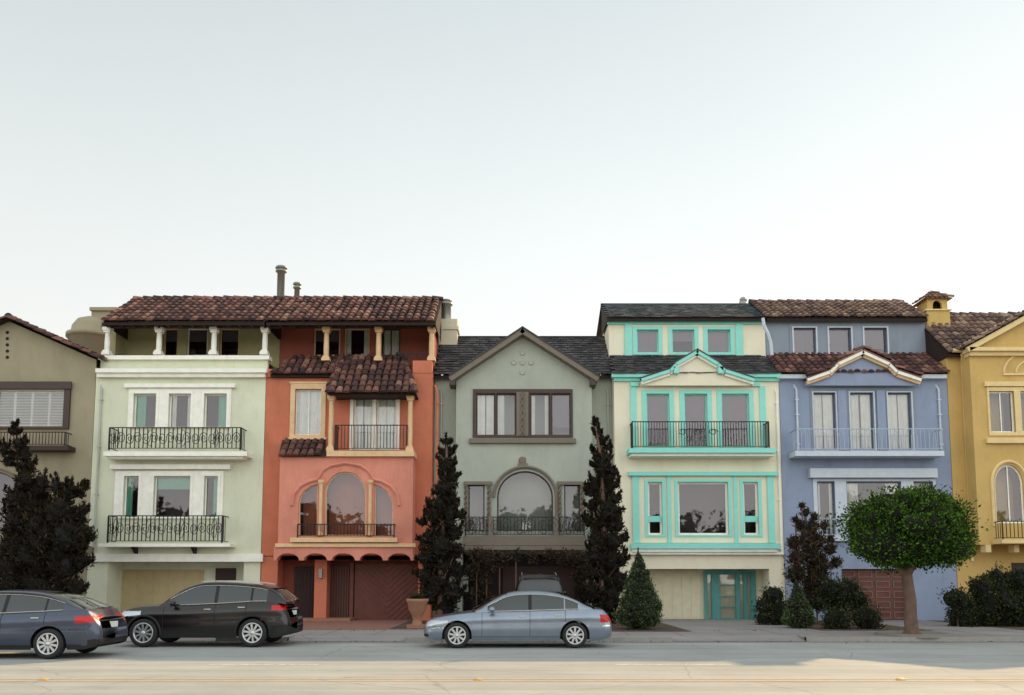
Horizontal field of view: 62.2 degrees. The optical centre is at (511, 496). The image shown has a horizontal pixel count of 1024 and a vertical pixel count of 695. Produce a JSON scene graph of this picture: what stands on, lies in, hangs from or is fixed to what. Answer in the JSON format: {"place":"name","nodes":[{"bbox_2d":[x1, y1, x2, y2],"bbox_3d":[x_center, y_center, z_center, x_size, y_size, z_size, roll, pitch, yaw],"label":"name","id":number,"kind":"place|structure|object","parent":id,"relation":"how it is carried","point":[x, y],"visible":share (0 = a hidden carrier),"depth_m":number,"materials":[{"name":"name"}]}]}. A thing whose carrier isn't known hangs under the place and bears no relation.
{"place":"outdoors","nodes":[
{"label":"outdoors","id":0,"kind":"place"},
{"bbox_2d":[0,643,1023,694],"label":"road","id":1,"kind":"structure","parent":0,"point":[593,669],"depth_m":16.61,"materials":[{"name":"grey asphalt"}]},
{"bbox_2d":[0,590,127,658],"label":"grey saloon car","id":2,"kind":"object","parent":1,"relation":"on","point":[46,624],"visible":1,"depth_m":18.86,"materials":[{"name":"metal"}]},
{"bbox_2d":[122,580,302,646],"bbox_3d":[-8.120,3.144,23.002,4.620,1.721,2.271,0,-6,0],"label":"black suv","id":3,"kind":"object","parent":1,"relation":"on","point":[228,609],"visible":0.97,"depth_m":22.09,"materials":[{"name":"paint"}]},
{"bbox_2d":[209,664,318,664],"bbox_3d":[-5.129,3.475,17.555,2.268,0.001,0.120,0,-6,0],"label":"lane dash","id":4,"kind":"object","parent":1,"relation":"on","point":[263,664],"visible":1,"depth_m":17.54,"materials":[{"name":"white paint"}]},
{"bbox_2d":[38,678,904,679],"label":"road reflectors","id":5,"kind":"object","parent":1,"relation":"on","point":[473,679],"visible":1,"depth_m":14.81,"materials":[{"name":"plastic"}]},
{"bbox_2d":[424,590,611,647],"bbox_3d":[0.155,3.238,22.641,4.890,1.464,2.181,0,-6,0],"label":"silver saloon car","id":6,"kind":"object","parent":1,"relation":"on","point":[530,615],"visible":1,"depth_m":21.77,"materials":[{"name":"blue paint"}]},
{"bbox_2d":[123,641,1023,642],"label":"gutter pan","id":7,"kind":"object","parent":1,"relation":"on","point":[608,642],"visible":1,"depth_m":23.68,"materials":[{"name":"concrete"}]},
{"bbox_2d":[614,664,730,664],"bbox_3d":[3.321,3.475,17.555,2.430,0.001,0.120,0,-6,0],"label":"lane dash","id":8,"kind":"object","parent":1,"relation":"on","point":[672,664],"visible":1,"depth_m":17.54,"materials":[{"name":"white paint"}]},
{"bbox_2d":[0,0,1023,339],"label":"sky","id":9,"kind":"structure","parent":0,"point":[534,165],"materials":[{"name":"white"}]},
{"bbox_2d":[126,619,1023,640],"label":"pavement","id":10,"kind":"structure","parent":0,"point":[734,629],"depth_m":25.33,"materials":[{"name":"concrete"}]},
{"bbox_2d":[0,307,117,595],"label":"olive townhouse","id":11,"kind":"structure","parent":10,"relation":"on","point":[47,387],"depth_m":34.86,"materials":[{"name":"paint"}]},
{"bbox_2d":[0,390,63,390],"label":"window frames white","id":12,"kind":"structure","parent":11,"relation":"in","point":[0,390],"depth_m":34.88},
{"bbox_2d":[86,265,300,612],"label":"cream townhouse","id":13,"kind":"structure","parent":10,"relation":"on","point":[181,380],"depth_m":34.65,"materials":[{"name":"paint"}]},
{"bbox_2d":[120,570,203,612],"bbox_3d":[-14.545,4.068,35.309,3.388,2.041,0.125,0,-6,0],"label":"garage door","id":14,"kind":"structure","parent":13,"relation":"in","point":[139,588],"depth_m":35.29,"materials":[{"name":"beige wood"}]},
{"bbox_2d":[124,329,226,517],"bbox_3d":[-13.674,-3.224,35.755,4.055,8.431,1.960,0,-6,0],"label":"window frames white","id":15,"kind":"structure","parent":13,"relation":"in","point":[127,477],"depth_m":34.74,"materials":[{"name":"white wood"}]},
{"bbox_2d":[215,568,235,581],"bbox_3d":[-11.926,4.038,35.299,0.850,2.100,0.049,0,-6,0],"label":"window","id":16,"kind":"structure","parent":13,"relation":"in","point":[221,574],"depth_m":35.35,"materials":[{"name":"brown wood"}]},
{"bbox_2d":[260,295,442,620],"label":"terracotta townhouse","id":17,"kind":"structure","parent":10,"relation":"on","point":[348,477],"depth_m":34.63,"materials":[{"name":"orange paint"}]},
{"bbox_2d":[294,565,349,616],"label":"entry doors","id":18,"kind":"structure","parent":17,"relation":"in","point":[304,567],"depth_m":34.85,"materials":[{"name":"brown wood"}]},
{"bbox_2d":[295,390,395,449],"bbox_3d":[-6.791,-3.126,34.791,4.138,2.508,0.060,0,-6,0],"label":"window frames white","id":19,"kind":"structure","parent":17,"relation":"in","point":[296,390],"depth_m":34.77,"materials":[{"name":"white wood"}]},
{"bbox_2d":[354,564,417,619],"bbox_3d":[-5.149,3.901,34.816,2.595,2.278,0.140,0,-6,0],"label":"garage door","id":20,"kind":"structure","parent":17,"relation":"in","point":[382,591],"depth_m":34.78,"materials":[{"name":"red wood"}]},
{"bbox_2d":[382,329,399,355],"bbox_3d":[-5.270,-6.708,37.051,0.818,1.244,0.060,0,-6,0],"label":"window frame","id":21,"kind":"structure","parent":17,"relation":"in","point":[391,330],"depth_m":37.06,"materials":[{"name":"wood"}]},
{"bbox_2d":[303,620,407,629],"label":"brick driveway","id":22,"kind":"structure","parent":10,"relation":"on","point":[353,625],"depth_m":30.88,"materials":[{"name":"brown brick"}]},
{"bbox_2d":[389,620,455,628],"bbox_3d":[-3.015,4.693,31.241,2.150,0.001,6.500,0,-6,0],"label":"planting bed","id":23,"kind":"object","parent":10,"relation":"on","point":[402,625],"visible":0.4,"depth_m":30.17,"materials":[{"name":"soil"}]},
{"bbox_2d":[406,592,428,627],"bbox_3d":[-3.209,3.843,28.762,0.767,1.234,0.760,0,-6,0],"label":"stone planter","id":24,"kind":"object","parent":23,"relation":"on","point":[417,605],"visible":0.99,"depth_m":28.56,"materials":[{"name":"stone"}]},
{"bbox_2d":[411,432,468,615],"bbox_3d":[-2.647,1.144,31.660,2.049,7.316,1.629,3,-6,-29],"label":"juniper tree","id":25,"kind":"object","parent":23,"relation":"on","point":[439,555],"visible":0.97,"depth_m":31.39,"materials":[{"name":"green plant"}]},
{"bbox_2d":[433,299,612,619],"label":"grey green townhouse","id":26,"kind":"structure","parent":10,"relation":"on","point":[520,407],"depth_m":34.70,"materials":[{"name":"paint"}]},
{"bbox_2d":[463,575,467,591],"bbox_3d":[-1.971,3.343,34.639,0.373,1.087,0.040,0,-6,0],"label":"entry window","id":27,"kind":"structure","parent":26,"relation":"in","point":[464,581],"depth_m":34.60,"materials":[{"name":"grey glass"}]},
{"bbox_2d":[468,394,579,530],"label":"window frames","id":28,"kind":"structure","parent":26,"relation":"in","point":[476,394],"depth_m":34.60,"materials":[{"name":"wood"}]},
{"bbox_2d":[503,566,574,597],"bbox_3d":[1.094,3.935,34.606,2.934,2.169,0.070,0,-6,0],"label":"garage door","id":29,"kind":"structure","parent":26,"relation":"in","point":[563,573],"depth_m":34.65,"materials":[{"name":"brown wood"}]},
{"bbox_2d":[464,543,585,607],"bbox_3d":[0.507,3.349,33.162,4.898,3.054,1.286,0,-6,0],"label":"climbing ivy","id":30,"kind":"object","parent":10,"relation":"on","point":[484,558],"visible":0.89,"depth_m":33.03,"materials":[{"name":"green plant"}]},
{"bbox_2d":[507,572,567,594],"bbox_3d":[0.947,3.718,30.985,2.271,1.887,4.620,0,-6,0],"label":"black suv","id":31,"kind":"object","parent":10,"relation":"on","point":[550,582],"visible":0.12,"depth_m":29.08,"materials":[{"name":"paint"}]},
{"bbox_2d":[157,629,1020,643],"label":"fallen leaves","id":32,"kind":"object","parent":10,"relation":"on","point":[554,641],"visible":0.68,"depth_m":23.95,"materials":[{"name":"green plant"}]},
{"bbox_2d":[611,620,688,630],"bbox_3d":[4.319,4.630,30.594,2.700,0.001,7.800,0,-6,0],"label":"planting bed","id":33,"kind":"object","parent":10,"relation":"on","point":[620,627],"visible":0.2,"depth_m":28.32,"materials":[{"name":"soil"}]},
{"bbox_2d":[575,416,630,623],"bbox_3d":[3.399,0.983,31.672,1.995,8.177,1.682,-3,-6,30],"label":"juniper tree","id":34,"kind":"object","parent":33,"relation":"on","point":[605,560],"visible":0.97,"depth_m":31.38,"materials":[{"name":"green plant"}]},
{"bbox_2d":[608,547,662,629],"bbox_3d":[4.077,3.036,28.004,1.846,2.768,1.772,0,-6,0],"label":"cone topiary","id":35,"kind":"object","parent":33,"relation":"on","point":[640,606],"visible":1,"depth_m":27.64,"materials":[{"name":"green plant"}]},
{"bbox_2d":[596,297,784,618],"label":"white turquoise townhouse","id":36,"kind":"structure","parent":10,"relation":"on","point":[696,452],"depth_m":34.70,"materials":[{"name":"paint"}]},
{"bbox_2d":[649,570,700,618],"bbox_3d":[6.613,4.072,35.206,2.353,2.015,0.110,0,-6,0],"label":"garage door","id":37,"kind":"structure","parent":36,"relation":"in","point":[678,590],"depth_m":35.16,"materials":[{"name":"beige wood"}]},
{"bbox_2d":[648,482,757,534],"bbox_3d":[7.720,0.497,34.436,4.455,2.139,0.060,0,-6,0],"label":"window frames white","id":38,"kind":"structure","parent":36,"relation":"in","point":[755,483],"depth_m":34.41,"materials":[{"name":"white wood"}]},
{"bbox_2d":[751,583,787,624],"bbox_3d":[9.456,3.928,30.774,1.524,1.824,0.993,-2,-6,23],"label":"shrub","id":39,"kind":"object","parent":10,"relation":"on","point":[769,606],"visible":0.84,"depth_m":30.66,"materials":[{"name":"green plant"}]},
{"bbox_2d":[780,579,816,627],"bbox_3d":[9.643,3.651,28.766,1.201,1.742,1.259,0,-6,0],"label":"cone topiary","id":40,"kind":"object","parent":10,"relation":"on","point":[797,611],"visible":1,"depth_m":28.51,"materials":[{"name":"green plant"}]},
{"bbox_2d":[748,299,956,620],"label":"blue townhouse","id":41,"kind":"structure","parent":10,"relation":"on","point":[863,399],"depth_m":34.62,"materials":[{"name":"paint"}]},
{"bbox_2d":[841,569,903,619],"bbox_3d":[14.607,3.911,34.282,2.770,2.154,0.100,0,-6,0],"label":"garage door","id":42,"kind":"structure","parent":41,"relation":"in","point":[865,576],"depth_m":34.25,"materials":[{"name":"red wood"}]},
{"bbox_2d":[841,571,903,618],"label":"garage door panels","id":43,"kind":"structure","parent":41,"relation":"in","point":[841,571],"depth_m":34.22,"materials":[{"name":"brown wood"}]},
{"bbox_2d":[806,620,925,629],"bbox_3d":[11.741,4.654,30.843,3.600,0.001,7.300,0,-6,0],"label":"planting bed","id":44,"kind":"object","parent":10,"relation":"on","point":[816,626],"visible":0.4,"depth_m":28.62,"materials":[{"name":"soil"}]},
{"bbox_2d":[781,501,843,623],"bbox_3d":[11.097,2.413,31.434,2.427,4.581,1.478,3,-6,-28],"label":"tall shrub","id":45,"kind":"object","parent":44,"relation":"on","point":[811,540],"visible":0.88,"depth_m":31.25,"materials":[{"name":"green plant"}]},
{"bbox_2d":[818,600,856,629],"bbox_3d":[10.719,4.095,28.101,1.219,1.360,1.016,0,-6,0],"label":"round shrub","id":46,"kind":"object","parent":44,"relation":"on","point":[835,618],"visible":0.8,"depth_m":27.95,"materials":[{"name":"green plant"}]},
{"bbox_2d":[807,571,875,624],"bbox_3d":[11.884,3.671,30.809,2.556,1.954,1.555,0,-6,0],"label":"shrub","id":47,"kind":"object","parent":44,"relation":"on","point":[845,593],"visible":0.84,"depth_m":30.64,"materials":[{"name":"green plant"}]},
{"bbox_2d":[847,598,886,628],"bbox_3d":[11.860,4.063,28.155,1.120,1.416,1.106,1,-6,-14],"label":"round shrub","id":48,"kind":"object","parent":44,"relation":"on","point":[867,618],"visible":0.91,"depth_m":28.04,"materials":[{"name":"green plant"}]},
{"bbox_2d":[826,480,988,633],"bbox_3d":[11.755,1.802,25.179,4.230,4.617,3.670,0,-6,0],"label":"topiary tree","id":49,"kind":"object","parent":10,"relation":"on","point":[905,533],"visible":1,"depth_m":24.42,"materials":[{"name":"green plant"}]},
{"bbox_2d":[875,630,950,637],"bbox_3d":[11.794,4.060,25.023,2.040,0.100,2.040,0,-6,0],"label":"tree kerb bed","id":50,"kind":"object","parent":10,"relation":"on","point":[924,634],"visible":0.87,"depth_m":24.46,"materials":[{"name":"grey concrete"}]},
{"bbox_2d":[912,290,1023,594],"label":"yellow townhouse","id":51,"kind":"structure","parent":10,"relation":"on","point":[980,356],"depth_m":34.12,"materials":[{"name":"paint"}]},
{"bbox_2d":[989,392,1023,522],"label":"window frames white","id":52,"kind":"structure","parent":51,"relation":"in","point":[1011,403],"depth_m":33.81,"materials":[{"name":"white wood"}]},
{"bbox_2d":[1011,563,1023,572],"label":"garage door","id":53,"kind":"structure","parent":51,"relation":"in","point":[1014,566],"depth_m":34.03,"materials":[{"name":"brown wood"}]},
{"bbox_2d":[927,620,1023,629],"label":"planting bed","id":54,"kind":"object","parent":10,"relation":"on","point":[1020,628],"depth_m":28.91,"materials":[{"name":"soil"}]},
{"bbox_2d":[936,561,1023,627],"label":"hedge","id":55,"kind":"object","parent":54,"relation":"on","point":[982,604],"visible":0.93,"depth_m":29.49,"materials":[{"name":"green plant"}]},
{"label":"planting bed","id":56,"kind":"object","parent":10,"relation":"on","visible":0},
{"bbox_2d":[0,567,26,590],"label":"shrub","id":57,"kind":"object","parent":56,"relation":"on","point":[5,582],"visible":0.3,"depth_m":30.24,"materials":[{"name":"green plant"}]},
{"bbox_2d":[0,418,98,594],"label":"juniper tree","id":58,"kind":"object","parent":56,"relation":"on","point":[47,540],"visible":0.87,"depth_m":30.69,"materials":[{"name":"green plant"}]}
]}

